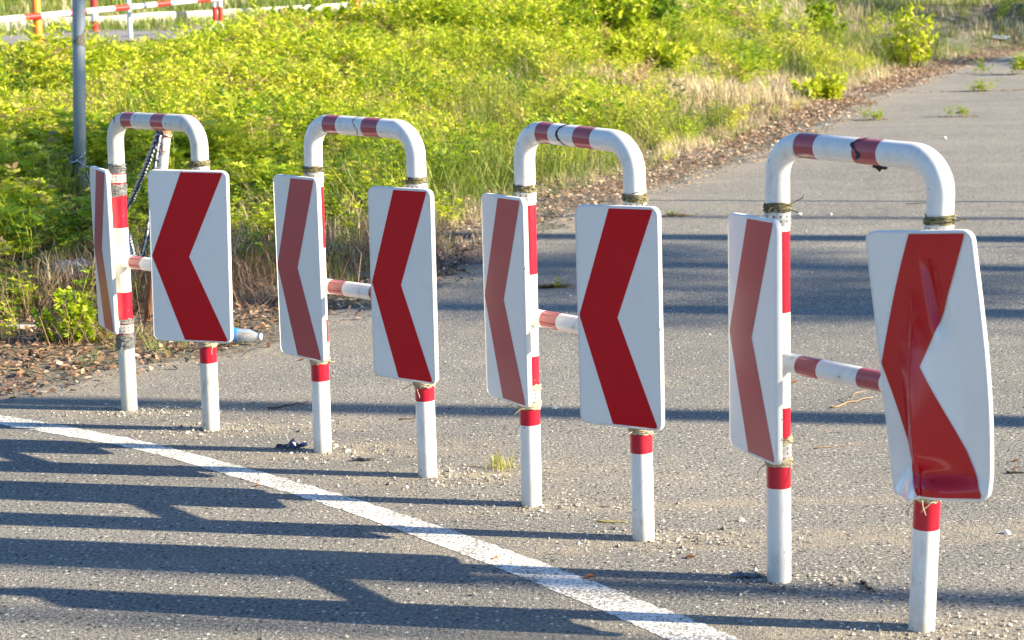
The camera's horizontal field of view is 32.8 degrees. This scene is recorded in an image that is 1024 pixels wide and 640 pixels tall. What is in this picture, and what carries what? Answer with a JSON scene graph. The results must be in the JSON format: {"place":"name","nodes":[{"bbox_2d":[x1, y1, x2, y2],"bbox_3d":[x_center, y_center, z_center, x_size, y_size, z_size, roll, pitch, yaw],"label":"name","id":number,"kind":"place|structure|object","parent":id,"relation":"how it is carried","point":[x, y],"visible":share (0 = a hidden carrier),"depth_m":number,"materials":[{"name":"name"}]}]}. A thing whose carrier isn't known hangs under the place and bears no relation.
{"place":"outdoors","nodes":[
{"label":"outdoors","id":0,"kind":"place"},
{"bbox_2d":[1,20,232,44],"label":"road","id":1,"kind":"structure","parent":0,"point":[118,32],"depth_m":27.10,"materials":[{"name":"grey asphalt"}]},
{"bbox_2d":[0,17,90,30],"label":"kerb","id":2,"kind":"structure","parent":1,"relation":"on","point":[68,19],"depth_m":29.70,"materials":[{"name":"grey concrete"}]},
{"bbox_2d":[176,0,393,20],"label":"kerb","id":3,"kind":"structure","parent":1,"relation":"on","point":[204,12],"depth_m":32.76,"materials":[{"name":"grey concrete"}]},
{"bbox_2d":[0,0,959,217],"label":"tall grass","id":4,"kind":"structure","parent":0,"point":[548,164],"depth_m":15.77,"materials":[{"name":"green plant"}]},
{"bbox_2d":[0,52,1023,639],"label":"road","id":5,"kind":"structure","parent":0,"point":[172,566],"depth_m":5.41,"materials":[{"name":"grey asphalt"}]},
{"bbox_2d":[89,111,232,430],"bbox_3d":[-1.295,-0.164,6.189,0.794,1.139,0.177,8,13,43],"label":"guard hoop","id":6,"kind":"object","parent":5,"relation":"on","point":[187,264],"visible":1,"depth_m":6.02,"materials":[{"name":"white paint"}]},
{"bbox_2d":[267,400,308,408],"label":"twig","id":7,"kind":"object","parent":5,"relation":"on","point":[286,405],"visible":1,"depth_m":6.48,"materials":[{"name":"brown"}]},
{"bbox_2d":[276,438,307,448],"bbox_3d":[-0.741,0.416,5.837,0.100,0.030,0.049,-5,11,-23],"label":"plastic scrap","id":8,"kind":"object","parent":5,"relation":"on","point":[292,443],"visible":1,"depth_m":5.84,"materials":[{"name":"blue"}]},
{"bbox_2d":[273,115,438,477],"bbox_3d":[-0.488,-0.073,5.533,0.751,1.150,0.116,8,13,43],"label":"guard hoop","id":9,"kind":"object","parent":5,"relation":"on","point":[400,291],"visible":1,"depth_m":5.41,"materials":[{"name":"white paint"}]},
{"bbox_2d":[351,457,375,460],"bbox_3d":[-0.480,0.452,5.657,0.088,0.010,0.029,-1,10,0],"label":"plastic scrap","id":10,"kind":"object","parent":5,"relation":"on","point":[360,458],"visible":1,"depth_m":5.66,"materials":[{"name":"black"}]},
{"bbox_2d":[0,415,740,639],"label":"edge line","id":11,"kind":"object","parent":5,"relation":"on","point":[662,622],"visible":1,"depth_m":4.72,"materials":[{"name":"paint"}]},
{"bbox_2d":[583,573,594,578],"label":"fallen leaf","id":12,"kind":"object","parent":11,"relation":"on","point":[589,575],"visible":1,"depth_m":4.42,"materials":[{"name":"brown plant"}]},
{"bbox_2d":[481,449,518,470],"bbox_3d":[-0.025,0.441,5.533,0.215,0.066,0.166,-1,10,0],"label":"grass tuft","id":13,"kind":"object","parent":5,"relation":"on","point":[500,464],"visible":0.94,"depth_m":5.53,"materials":[{"name":"yellow plant"}]},
{"bbox_2d":[538,277,574,287],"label":"weed plant","id":14,"kind":"object","parent":5,"relation":"on","point":[557,285],"visible":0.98,"depth_m":9.19,"materials":[{"name":"green plant"}]},
{"bbox_2d":[481,122,664,541],"bbox_3d":[0.161,0.032,4.842,0.144,1.154,0.733,-8,12,-37],"label":"guard hoop","id":15,"kind":"object","parent":5,"relation":"on","point":[616,324],"visible":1,"depth_m":4.69,"materials":[{"name":"white paint"}]},
{"bbox_2d":[596,520,627,522],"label":"twig","id":16,"kind":"object","parent":5,"relation":"on","point":[609,521],"visible":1,"depth_m":4.91,"materials":[{"name":"yellow wood"}]},
{"bbox_2d":[661,208,697,216],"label":"weed plant","id":17,"kind":"object","parent":5,"relation":"on","point":[673,213],"visible":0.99,"depth_m":11.94,"materials":[{"name":"green plant"}]},
{"bbox_2d":[729,571,764,576],"bbox_3d":[0.597,0.645,4.409,0.099,0.009,0.039,-1,10,0],"label":"plastic scrap","id":18,"kind":"object","parent":5,"relation":"on","point":[742,573],"visible":1,"depth_m":4.41,"materials":[{"name":"grey plastic"}]},
{"bbox_2d":[813,444,851,448],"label":"twig","id":19,"kind":"object","parent":5,"relation":"on","point":[831,446],"visible":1,"depth_m":5.71,"materials":[{"name":"brown wood"}]},
{"bbox_2d":[831,391,873,407],"bbox_3d":[1.248,0.290,6.354,0.040,0.031,0.246,8,13,41],"label":"twig","id":20,"kind":"object","parent":5,"relation":"on","point":[849,401],"visible":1,"depth_m":6.35,"materials":[{"name":"brown wood"}]},
{"bbox_2d":[728,133,993,632],"bbox_3d":[0.776,0.150,4.072,0.152,1.157,0.821,-8,12,-37],"label":"guard hoop","id":21,"kind":"object","parent":5,"relation":"on","point":[930,379],"visible":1,"depth_m":3.90,"materials":[{"name":"white paint"}]},
{"bbox_2d":[860,580,874,592],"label":"twig","id":22,"kind":"object","parent":5,"relation":"on","point":[862,582],"visible":1,"depth_m":4.30,"materials":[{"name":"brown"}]},
{"bbox_2d":[854,104,889,120],"bbox_3d":[3.860,-2.244,18.795,0.488,0.177,0.289,-1,10,0],"label":"weed plant","id":23,"kind":"object","parent":5,"relation":"on","point":[877,115],"visible":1,"depth_m":18.81,"materials":[{"name":"green plant"}]},
{"bbox_2d":[939,105,992,116],"bbox_3d":[4.941,-2.287,19.005,0.636,0.136,0.206,0,10,7],"label":"weed plant","id":24,"kind":"object","parent":5,"relation":"on","point":[961,110],"visible":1,"depth_m":19.00,"materials":[{"name":"green plant"}]},
{"bbox_2d":[911,79,1023,92],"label":"weed plant","id":25,"kind":"object","parent":5,"relation":"on","point":[980,88],"visible":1,"depth_m":22.53,"materials":[{"name":"green plant"}]},
{"bbox_2d":[965,58,1008,73],"bbox_3d":[7.115,-3.811,26.017,0.644,0.240,0.283,-1,10,0],"label":"weed plant","id":26,"kind":"object","parent":5,"relation":"on","point":[980,66],"visible":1,"depth_m":26.02,"materials":[{"name":"green plant"}]},
{"bbox_2d":[1006,471,1023,473],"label":"twig","id":27,"kind":"object","parent":5,"relation":"on","point":[1009,472],"visible":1,"depth_m":5.34,"materials":[{"name":"brown"}]},
{"bbox_2d":[1008,50,1023,74],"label":"weed plant","id":28,"kind":"object","parent":5,"relation":"on","point":[1019,63],"visible":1,"depth_m":25.55,"materials":[{"name":"green plant"}]},
{"bbox_2d":[0,0,1023,399],"bbox_3d":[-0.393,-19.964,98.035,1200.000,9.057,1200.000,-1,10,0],"label":"ground","id":29,"kind":"structure","parent":0,"point":[982,12],"depth_m":12.94,"materials":[{"name":"soil"}]},
{"bbox_2d":[3,324,41,328],"bbox_3d":[-2.329,0.033,8.253,0.231,0.025,0.085,-1,10,0],"label":"flat stone","id":30,"kind":"object","parent":29,"relation":"on","point":[21,325],"visible":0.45,"depth_m":8.23,"materials":[{"name":"grey"}]},
{"bbox_2d":[31,0,42,45],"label":"orange post","id":31,"kind":"object","parent":29,"relation":"on","point":[36,6],"visible":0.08,"depth_m":23.75,"materials":[{"name":"orange metal"}]},
{"bbox_2d":[50,259,83,278],"bbox_3d":[-2.511,-0.281,9.773,0.144,0.131,0.177,8,14,44],"label":"rubble","id":32,"kind":"object","parent":29,"relation":"on","point":[62,264],"visible":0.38,"depth_m":9.73,"materials":[{"name":"grey stone"}]},
{"bbox_2d":[29,285,112,343],"bbox_3d":[-1.962,-0.021,7.856,0.362,0.293,0.361,2,10,15],"label":"shrub","id":33,"kind":"object","parent":29,"relation":"on","point":[76,309],"visible":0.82,"depth_m":7.79,"materials":[{"name":"green plant"}]},
{"bbox_2d":[66,0,85,196],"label":"grey pole","id":34,"kind":"object","parent":29,"relation":"on","point":[78,41],"visible":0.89,"depth_m":12.33,"materials":[{"name":"metal"}]},
{"bbox_2d":[67,152,88,171],"bbox_3d":[-3.114,-1.129,12.453,0.126,0.170,0.144,4,11,28],"label":"chain","id":35,"kind":"object","parent":34,"relation":"attached to","point":[74,161],"visible":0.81,"depth_m":12.40,"materials":[{"name":"grey metal"}]},
{"bbox_2d":[74,257,91,268],"bbox_3d":[-2.467,-0.310,9.924,0.147,0.090,0.090,-5,11,-23],"label":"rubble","id":36,"kind":"object","parent":29,"relation":"on","point":[80,258],"visible":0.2,"depth_m":9.92,"materials":[{"name":"grey stone"}]},
{"bbox_2d":[90,0,98,31],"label":"striped post","id":37,"kind":"object","parent":29,"relation":"on","point":[93,4],"visible":0.52,"depth_m":28.03,"materials":[{"name":"white"}]},
{"bbox_2d":[126,0,132,40],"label":"white post","id":38,"kind":"object","parent":29,"relation":"on","point":[129,23],"visible":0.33,"depth_m":25.30,"materials":[{"name":"white metal"}]},
{"bbox_2d":[98,12,175,26],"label":"kerb","id":39,"kind":"structure","parent":29,"relation":"on","point":[140,15],"depth_m":31.02,"materials":[{"name":"grey concrete"}]},
{"bbox_2d":[144,131,171,322],"bbox_3d":[-1.705,-0.425,8.348,0.190,0.979,0.066,-3,10,-11],"label":"striped post","id":40,"kind":"object","parent":29,"relation":"on","point":[163,156],"visible":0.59,"depth_m":8.29,"materials":[{"name":"metal"}]},
{"bbox_2d":[84,130,159,209],"bbox_3d":[-2.399,-0.922,10.332,0.105,0.641,4.364,-4,10,-18],"label":"chain","id":41,"kind":"object","parent":40,"relation":"attached to","point":[143,172],"visible":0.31,"depth_m":8.67,"materials":[{"name":"grey metal"}]},
{"bbox_2d":[128,131,163,256],"bbox_3d":[-1.936,-0.650,8.773,0.142,0.659,1.111,-5,11,-24],"label":"chain","id":42,"kind":"object","parent":40,"relation":"hanging from","point":[131,246],"visible":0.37,"depth_m":8.33,"materials":[{"name":"grey metal"}]},
{"bbox_2d":[212,0,222,32],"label":"barrier support","id":43,"kind":"object","parent":29,"relation":"on","point":[214,11],"visible":0.41,"depth_m":26.28,"materials":[{"name":"red metal"}]},
{"bbox_2d":[0,0,219,22],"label":"barrier boom","id":44,"kind":"object","parent":43,"relation":"attached to","point":[44,15],"visible":0.91,"depth_m":24.52,"materials":[{"name":"white metal"}]},
{"bbox_2d":[0,178,470,350],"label":"dead stalks","id":45,"kind":"object","parent":29,"relation":"on","point":[235,278],"visible":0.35,"depth_m":9.36,"materials":[{"name":"beige plant"}]},
{"bbox_2d":[0,206,482,375],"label":"twigs","id":46,"kind":"object","parent":29,"relation":"on","point":[69,345],"visible":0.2,"depth_m":7.98,"materials":[{"name":"brown"}]},
{"bbox_2d":[230,328,262,342],"bbox_3d":[-1.224,0.070,7.825,0.202,0.069,0.069,3,10,7],"label":"plastic bottle","id":47,"kind":"object","parent":29,"relation":"on","point":[252,336],"visible":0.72,"depth_m":7.80,"materials":[{"name":"white plastic"}]},
{"bbox_2d":[266,0,370,32],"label":"shrub","id":48,"kind":"object","parent":29,"relation":"on","point":[327,14],"visible":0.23,"depth_m":22.52,"materials":[{"name":"green plant"}]},
{"bbox_2d":[371,0,401,13],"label":"shrub","id":49,"kind":"object","parent":29,"relation":"on","point":[385,4],"visible":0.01,"depth_m":24.96,"materials":[{"name":"green plant"}]},
{"bbox_2d":[0,0,1013,342],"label":"ground cover","id":50,"kind":"object","parent":29,"relation":"on","point":[256,80],"visible":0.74,"depth_m":16.87,"materials":[{"name":"green plant"}]},
{"bbox_2d":[0,28,1023,628],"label":"leaf litter","id":51,"kind":"object","parent":29,"relation":"on","point":[924,72],"visible":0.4,"depth_m":13.33,"materials":[{"name":"brown plant"}]},
{"bbox_2d":[0,0,1023,366],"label":"grass","id":52,"kind":"structure","parent":29,"relation":"on","point":[142,22],"depth_m":28.98,"materials":[{"name":"green plant"}]},
{"bbox_2d":[0,0,1023,331],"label":"dry grass","id":53,"kind":"structure","parent":29,"relation":"on","point":[728,84],"depth_m":20.46,"materials":[{"name":"beige plant"}]},
{"bbox_2d":[541,0,590,37],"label":"shrub","id":54,"kind":"object","parent":29,"relation":"on","point":[573,12],"visible":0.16,"depth_m":22.92,"materials":[{"name":"green plant"}]},
{"bbox_2d":[521,0,653,39],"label":"shrub","id":55,"kind":"object","parent":29,"relation":"on","point":[628,12],"visible":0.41,"depth_m":23.66,"materials":[{"name":"green plant"}]},
{"bbox_2d":[594,23,699,70],"bbox_3d":[1.685,-3.481,22.168,1.437,0.630,0.969,-1,10,0],"label":"shrub","id":56,"kind":"object","parent":29,"relation":"on","point":[673,46],"visible":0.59,"depth_m":22.04,"materials":[{"name":"green plant"}]},
{"bbox_2d":[646,0,684,39],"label":"shrub","id":57,"kind":"object","parent":29,"relation":"on","point":[661,6],"visible":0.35,"depth_m":25.62,"materials":[{"name":"green plant"}]},
{"bbox_2d":[789,70,849,99],"bbox_3d":[3.805,-2.897,21.504,0.711,0.396,0.710,-9,13,-39],"label":"shrub","id":58,"kind":"object","parent":29,"relation":"on","point":[822,87],"visible":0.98,"depth_m":21.43,"materials":[{"name":"green plant"}]},
{"bbox_2d":[804,0,854,39],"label":"shrub","id":59,"kind":"object","parent":29,"relation":"on","point":[825,8],"visible":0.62,"depth_m":29.13,"materials":[{"name":"green plant"}]},
{"bbox_2d":[880,1,940,67],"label":"shrub","id":60,"kind":"object","parent":29,"relation":"on","point":[913,48],"visible":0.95,"depth_m":27.12,"materials":[{"name":"green plant"}]},
{"bbox_2d":[984,35,1010,40],"bbox_3d":[9.079,-5.290,32.555,0.556,0.120,0.249,-1,10,0],"label":"flat stone","id":61,"kind":"object","parent":29,"relation":"on","point":[997,37],"visible":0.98,"depth_m":32.47,"materials":[{"name":"grey stone"}]},
{"bbox_2d":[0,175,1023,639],"bbox_3d":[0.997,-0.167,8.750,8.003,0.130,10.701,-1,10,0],"label":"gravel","id":62,"kind":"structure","parent":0,"point":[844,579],"depth_m":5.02,"materials":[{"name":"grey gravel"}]}
]}

